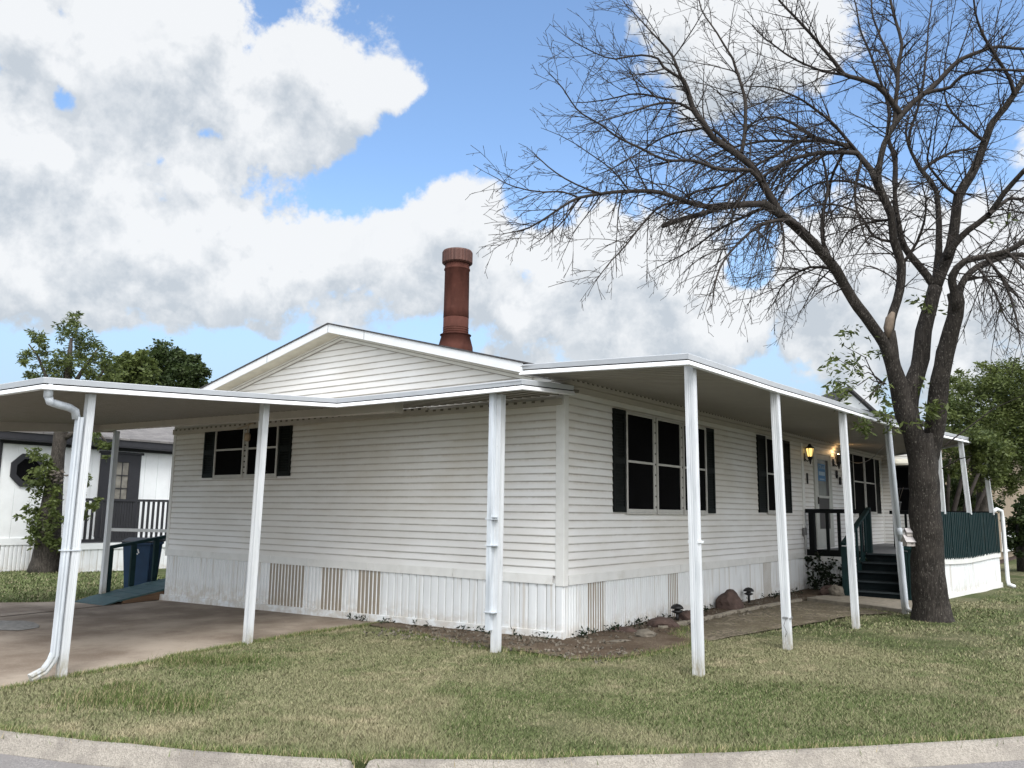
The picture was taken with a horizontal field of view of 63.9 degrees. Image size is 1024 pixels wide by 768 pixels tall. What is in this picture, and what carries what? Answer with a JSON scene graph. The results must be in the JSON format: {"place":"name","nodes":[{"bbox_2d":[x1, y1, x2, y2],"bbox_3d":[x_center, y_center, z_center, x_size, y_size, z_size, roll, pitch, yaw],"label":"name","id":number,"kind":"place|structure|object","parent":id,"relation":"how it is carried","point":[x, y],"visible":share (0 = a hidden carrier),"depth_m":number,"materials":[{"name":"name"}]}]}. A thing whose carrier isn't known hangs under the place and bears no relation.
{"place":"outdoors","nodes":[
{"label":"outdoors","id":0,"kind":"place"},
{"bbox_2d":[0,600,373,688],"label":"driveway","id":1,"kind":"structure","parent":0,"point":[112,634],"depth_m":11.77,"materials":[{"name":"concrete"}]},
{"bbox_2d":[0,620,38,629],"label":"driveway patch","id":2,"kind":"object","parent":1,"relation":"on","point":[14,625],"visible":1,"depth_m":12.47,"materials":[{"name":"grey concrete"}]},
{"bbox_2d":[0,600,154,616],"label":"expansion joint","id":3,"kind":"object","parent":1,"relation":"on","point":[78,608],"visible":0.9,"depth_m":14.74,"materials":[{"name":"brown"}]},
{"bbox_2d":[75,535,165,605],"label":"wheelchair ramp","id":4,"kind":"structure","parent":1,"relation":"on","point":[154,589],"depth_m":16.28,"materials":[{"name":"teal wood"}]},
{"bbox_2d":[0,377,578,681],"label":"carport","id":5,"kind":"object","parent":1,"relation":"on","point":[82,410],"visible":0.96,"depth_m":10.25,"materials":[{"name":"white metal"}]},
{"bbox_2d":[111,528,166,531],"bbox_3d":[-7.264,2.926,16.405,1.529,0.080,0.050,2,-9,-6],"label":"cross rail","id":6,"kind":"object","parent":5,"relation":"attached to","point":[137,530],"visible":0.64,"depth_m":16.36,"materials":[{"name":"white paint"}]},
{"bbox_2d":[0,559,1023,767],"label":"lawn","id":7,"kind":"structure","parent":0,"point":[1015,575],"depth_m":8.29,"materials":[{"name":"plant"}]},
{"bbox_2d":[12,311,129,572],"bbox_3d":[-12.139,1.591,22.300,3.805,7.384,2.102,-2,-9,20],"label":"leafy tree","id":8,"kind":"object","parent":7,"relation":"on","point":[47,518],"visible":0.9,"depth_m":22.33,"materials":[{"name":"green plant"}]},
{"bbox_2d":[0,427,174,571],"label":"neighbour home","id":9,"kind":"object","parent":7,"relation":"on","point":[144,463],"visible":0.11,"depth_m":24.81,"materials":[{"name":"grey"}]},
{"bbox_2d":[10,454,45,486],"bbox_3d":[-13.760,2.452,23.356,0.060,0.924,0.924,-6,-11,37],"label":"window","id":10,"kind":"structure","parent":9,"relation":"in","point":[18,468],"depth_m":23.22,"materials":[{"name":"black glass"}]},
{"bbox_2d":[93,450,143,538],"bbox_3d":[-12.140,3.425,25.347,0.095,2.650,1.380,-6,-11,37],"label":"door","id":11,"kind":"structure","parent":9,"relation":"in","point":[128,463],"depth_m":25.50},
{"bbox_2d":[61,498,168,571],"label":"neighbour deck","id":12,"kind":"structure","parent":7,"relation":"on","point":[90,558],"depth_m":23.56,"materials":[{"name":"white wood"}]},
{"bbox_2d":[100,348,161,385],"bbox_3d":[-16.662,2.778,35.560,4.487,8.680,2.569,-6,-11,37],"label":"round tree","id":13,"kind":"object","parent":7,"relation":"on","point":[140,366],"visible":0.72,"depth_m":35.16,"materials":[{"name":"green plant"}]},
{"bbox_2d":[121,537,164,587],"bbox_3d":[-8.073,3.934,17.906,0.660,1.153,0.790,1,-9,-3],"label":"wheelie bin","id":14,"kind":"object","parent":7,"relation":"on","point":[144,555],"visible":0.44,"depth_m":17.61,"materials":[{"name":"blue plastic"}]},
{"bbox_2d":[145,338,211,388],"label":"round tree","id":15,"kind":"object","parent":7,"relation":"on","point":[182,368],"visible":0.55,"depth_m":40.92,"materials":[{"name":"green plant"}]},
{"bbox_2d":[159,247,909,639],"bbox_3d":[2.350,1.870,19.932,10.790,6.105,17.400,-6,-11,37],"label":"mobile home","id":16,"kind":"object","parent":7,"relation":"on","point":[375,517],"visible":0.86,"depth_m":12.94,"materials":[{"name":"white plastic"}]},
{"bbox_2d":[237,422,253,440],"bbox_3d":[-4.857,0.873,14.838,0.503,0.338,0.134,-6,-11,37],"label":"hanging lamp","id":17,"kind":"object","parent":16,"relation":"hanging from","point":[247,436],"visible":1,"depth_m":14.71,"materials":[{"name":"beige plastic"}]},
{"bbox_2d":[202,425,292,478],"bbox_3d":[-4.840,1.219,14.889,2.610,0.990,0.048,-6,-11,37],"label":"window","id":18,"kind":"structure","parent":16,"relation":"in","point":[226,454],"depth_m":14.90,"materials":[{"name":"glass"}]},
{"bbox_2d":[612,408,715,514],"bbox_3d":[2.511,1.321,13.103,0.048,1.510,3.520,-6,-11,37],"label":"window","id":19,"kind":"structure","parent":16,"relation":"in","point":[649,465],"depth_m":12.71,"materials":[{"name":"glass"}]},
{"bbox_2d":[756,434,792,513],"bbox_3d":[5.418,1.893,16.905,0.046,1.560,1.900,-6,-11,37],"label":"window","id":20,"kind":"structure","parent":16,"relation":"in","point":[765,466],"depth_m":16.62,"materials":[{"name":"black glass"}]},
{"bbox_2d":[812,449,834,547],"bbox_3d":[7.375,2.706,19.375,0.084,2.260,1.320,-6,-11,37],"label":"door","id":21,"kind":"structure","parent":16,"relation":"in","point":[822,472],"depth_m":19.34,"materials":[{"name":"white glass"}]},
{"bbox_2d":[849,451,881,514],"bbox_3d":[9.635,2.728,22.423,0.048,1.650,3.250,-6,-11,37],"label":"window","id":22,"kind":"structure","parent":16,"relation":"in","point":[865,477],"depth_m":22.46,"materials":[{"name":"glass"}]},
{"bbox_2d":[886,459,908,510],"bbox_3d":[11.192,2.901,23.505,0.780,1.520,0.315,-6,-11,37],"label":"window","id":23,"kind":"structure","parent":16,"relation":"in","point":[901,471],"depth_m":23.61,"materials":[{"name":"black glass"}]},
{"bbox_2d":[364,588,821,663],"bbox_3d":[2.567,3.904,14.399,4.670,0.088,10.800,-6,-11,37],"label":"soil bed","id":24,"kind":"object","parent":7,"relation":"on","point":[662,638],"visible":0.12,"depth_m":10.43,"materials":[{"name":"brown soil"}]},
{"bbox_2d":[347,588,802,638],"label":"weeds","id":25,"kind":"object","parent":24,"relation":"on","point":[581,632],"visible":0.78,"depth_m":11.65,"materials":[{"name":"green plant"}]},
{"bbox_2d":[606,639,630,641],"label":"rock","id":26,"kind":"object","parent":24,"relation":"on","point":[618,640],"visible":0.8,"depth_m":10.24,"materials":[{"name":"beige stone"}]},
{"bbox_2d":[611,626,636,631],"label":"rock","id":27,"kind":"object","parent":24,"relation":"on","point":[627,629],"visible":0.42,"depth_m":11.09,"materials":[{"name":"brown stone"}]},
{"bbox_2d":[635,629,655,636],"bbox_3d":[1.746,3.282,10.749,0.256,0.144,0.209,-4,-10,29],"label":"rock","id":28,"kind":"object","parent":24,"relation":"on","point":[644,633],"visible":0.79,"depth_m":10.69,"materials":[{"name":"beige stone"}]},
{"bbox_2d":[647,616,679,627],"bbox_3d":[2.158,3.444,11.681,0.431,0.247,0.372,2,-9,-7],"label":"rock","id":29,"kind":"object","parent":24,"relation":"on","point":[660,621],"visible":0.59,"depth_m":11.58,"materials":[{"name":"brown stone"}]},
{"bbox_2d":[658,620,688,628],"bbox_3d":[2.317,3.450,11.744,0.085,0.061,0.800,-6,-11,38],"label":"edging stone","id":30,"kind":"object","parent":24,"relation":"on","point":[683,622],"visible":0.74,"depth_m":11.82,"materials":[{"name":"stone"}]},
{"bbox_2d":[671,604,683,620],"bbox_3d":[2.481,3.444,12.331,0.196,0.278,0.191,-6,-11,37],"label":"garden light","id":31,"kind":"object","parent":24,"relation":"on","point":[677,611],"visible":0.97,"depth_m":12.30,"materials":[{"name":"black metal"}]},
{"bbox_2d":[679,610,690,620],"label":"rock","id":32,"kind":"object","parent":24,"relation":"on","point":[685,615],"visible":0.38,"depth_m":12.37,"materials":[{"name":"brown stone"}]},
{"bbox_2d":[687,615,713,621],"bbox_3d":[2.850,3.558,12.398,0.085,0.061,0.800,-6,-11,36],"label":"edging stone","id":33,"kind":"object","parent":24,"relation":"on","point":[707,617],"visible":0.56,"depth_m":12.55,"materials":[{"name":"stone"}]},
{"bbox_2d":[713,610,736,617],"bbox_3d":[3.402,3.676,13.111,0.085,0.061,0.880,-6,-11,35],"label":"edging stone","id":34,"kind":"object","parent":24,"relation":"on","point":[730,612],"visible":0.86,"depth_m":13.05,"materials":[{"name":"stone"}]},
{"bbox_2d":[716,589,743,609],"bbox_3d":[3.729,3.744,14.001,0.466,0.488,0.502,-4,-10,29],"label":"rock","id":35,"kind":"object","parent":24,"relation":"on","point":[728,599],"visible":0.66,"depth_m":13.85,"materials":[{"name":"brown stone"}]},
{"bbox_2d":[737,605,759,612],"bbox_3d":[3.981,3.793,13.818,0.085,0.061,0.840,-6,-11,38],"label":"edging stone","id":36,"kind":"object","parent":24,"relation":"on","point":[756,607],"visible":0.93,"depth_m":13.76,"materials":[{"name":"stone"}]},
{"bbox_2d":[743,587,753,602],"bbox_3d":[4.306,3.841,14.932,0.196,0.278,0.191,-6,-11,37],"label":"garden light","id":37,"kind":"object","parent":24,"relation":"on","point":[748,590],"visible":1,"depth_m":14.89,"materials":[{"name":"black metal"}]},
{"bbox_2d":[819,585,831,594],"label":"rock","id":38,"kind":"object","parent":24,"relation":"on","point":[823,590],"visible":0.41,"depth_m":16.53,"materials":[{"name":"stone"}]},
{"bbox_2d":[804,551,867,589],"bbox_3d":[6.865,4.016,17.499,1.615,0.997,0.587,-6,-11,37],"label":"shrub","id":39,"kind":"object","parent":24,"relation":"on","point":[825,574],"visible":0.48,"depth_m":17.67,"materials":[{"name":"green plant"}]},
{"bbox_2d":[465,0,1023,622],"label":"bare tree","id":40,"kind":"object","parent":7,"relation":"on","point":[929,594],"visible":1,"depth_m":12.66,"materials":[{"name":"grey plant"}]},
{"bbox_2d":[519,353,1015,677],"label":"porch roof","id":41,"kind":"structure","parent":7,"relation":"on","point":[692,384],"depth_m":10.73,"materials":[{"name":"white metal"}]},
{"bbox_2d":[900,528,915,545],"bbox_3d":[6.310,2.416,12.962,0.296,0.280,0.238,1,-9,-1],"label":"mailbox","id":42,"kind":"object","parent":41,"relation":"attached to","point":[907,538],"visible":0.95,"depth_m":12.91,"materials":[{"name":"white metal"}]},
{"bbox_2d":[828,584,844,595],"bbox_3d":[6.363,4.079,16.103,0.282,0.280,0.439,1,-9,0],"label":"rock","id":43,"kind":"object","parent":7,"relation":"on","point":[835,590],"visible":0.81,"depth_m":15.98,"materials":[{"name":"beige stone"}]},
{"bbox_2d":[822,387,880,414],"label":"white gabled house","id":44,"kind":"structure","parent":7,"relation":"on","point":[855,399],"depth_m":31.81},
{"bbox_2d":[807,595,911,613],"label":"paving slab","id":45,"kind":"structure","parent":7,"relation":"on","point":[886,604],"depth_m":15.00,"materials":[{"name":"concrete"}]},
{"bbox_2d":[805,507,1002,599],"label":"porch deck","id":46,"kind":"structure","parent":7,"relation":"on","point":[972,564],"depth_m":17.37,"materials":[{"name":"black paint"}]},
{"bbox_2d":[862,409,1023,563],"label":"beige building","id":47,"kind":"structure","parent":7,"relation":"on","point":[1007,509],"depth_m":30.96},
{"bbox_2d":[942,454,1005,527],"bbox_3d":[13.341,3.910,24.468,3.546,3.749,1.762,8,-11,-39],"label":"garden tree","id":48,"kind":"object","parent":7,"relation":"on","point":[953,487],"visible":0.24,"depth_m":24.08,"materials":[{"name":"green plant"}]},
{"bbox_2d":[945,423,1017,547],"bbox_3d":[11.173,2.697,19.585,1.537,3.241,4.096,-4,-10,26],"label":"multi stem tree","id":49,"kind":"object","parent":7,"relation":"on","point":[980,445],"visible":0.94,"depth_m":18.56,"materials":[{"name":"green plant"}]},
{"bbox_2d":[941,356,1023,541],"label":"garden tree","id":50,"kind":"object","parent":7,"relation":"on","point":[1001,386],"visible":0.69,"depth_m":21.79,"materials":[{"name":"green plant"}]},
{"bbox_2d":[999,494,1023,571],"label":"evergreen shrub","id":51,"kind":"object","parent":7,"relation":"on","point":[1015,529],"visible":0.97,"depth_m":24.80,"materials":[{"name":"green plant"}]},
{"bbox_2d":[0,754,1023,767],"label":"road","id":52,"kind":"structure","parent":0,"point":[9,761],"depth_m":5.86,"materials":[{"name":"grey asphalt"}]},
{"bbox_2d":[0,730,353,767],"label":"kerb","id":53,"kind":"structure","parent":52,"relation":"on","point":[103,754],"depth_m":5.81,"materials":[{"name":"concrete"}]},
{"bbox_2d":[365,736,1023,767],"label":"kerb","id":54,"kind":"structure","parent":52,"relation":"on","point":[913,755],"depth_m":5.74,"materials":[{"name":"concrete"}]},
{"bbox_2d":[0,0,1023,425],"label":"sky","id":55,"kind":"structure","parent":0,"point":[231,182],"materials":[{"name":"blue"}]},
{"bbox_2d":[681,601,889,640],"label":"gravel path","id":56,"kind":"structure","parent":0,"point":[733,624],"depth_m":12.76,"materials":[{"name":"brown gravel"}]},
{"bbox_2d":[759,602,780,607],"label":"edging stone","id":57,"kind":"object","parent":56,"relation":"on","point":[771,604],"visible":0.72,"depth_m":14.43,"materials":[{"name":"concrete"}]},
{"bbox_2d":[791,598,801,602],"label":"edging stone","id":58,"kind":"object","parent":56,"relation":"on","point":[796,600],"visible":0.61,"depth_m":15.25,"materials":[{"name":"concrete"}]},
{"bbox_2d":[898,487,903,508],"bbox_3d":[9.818,2.933,20.955,0.276,0.586,0.252,0,-9,3],"label":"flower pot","id":59,"kind":"object","parent":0,"point":[899,499],"visible":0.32,"depth_m":20.87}
]}

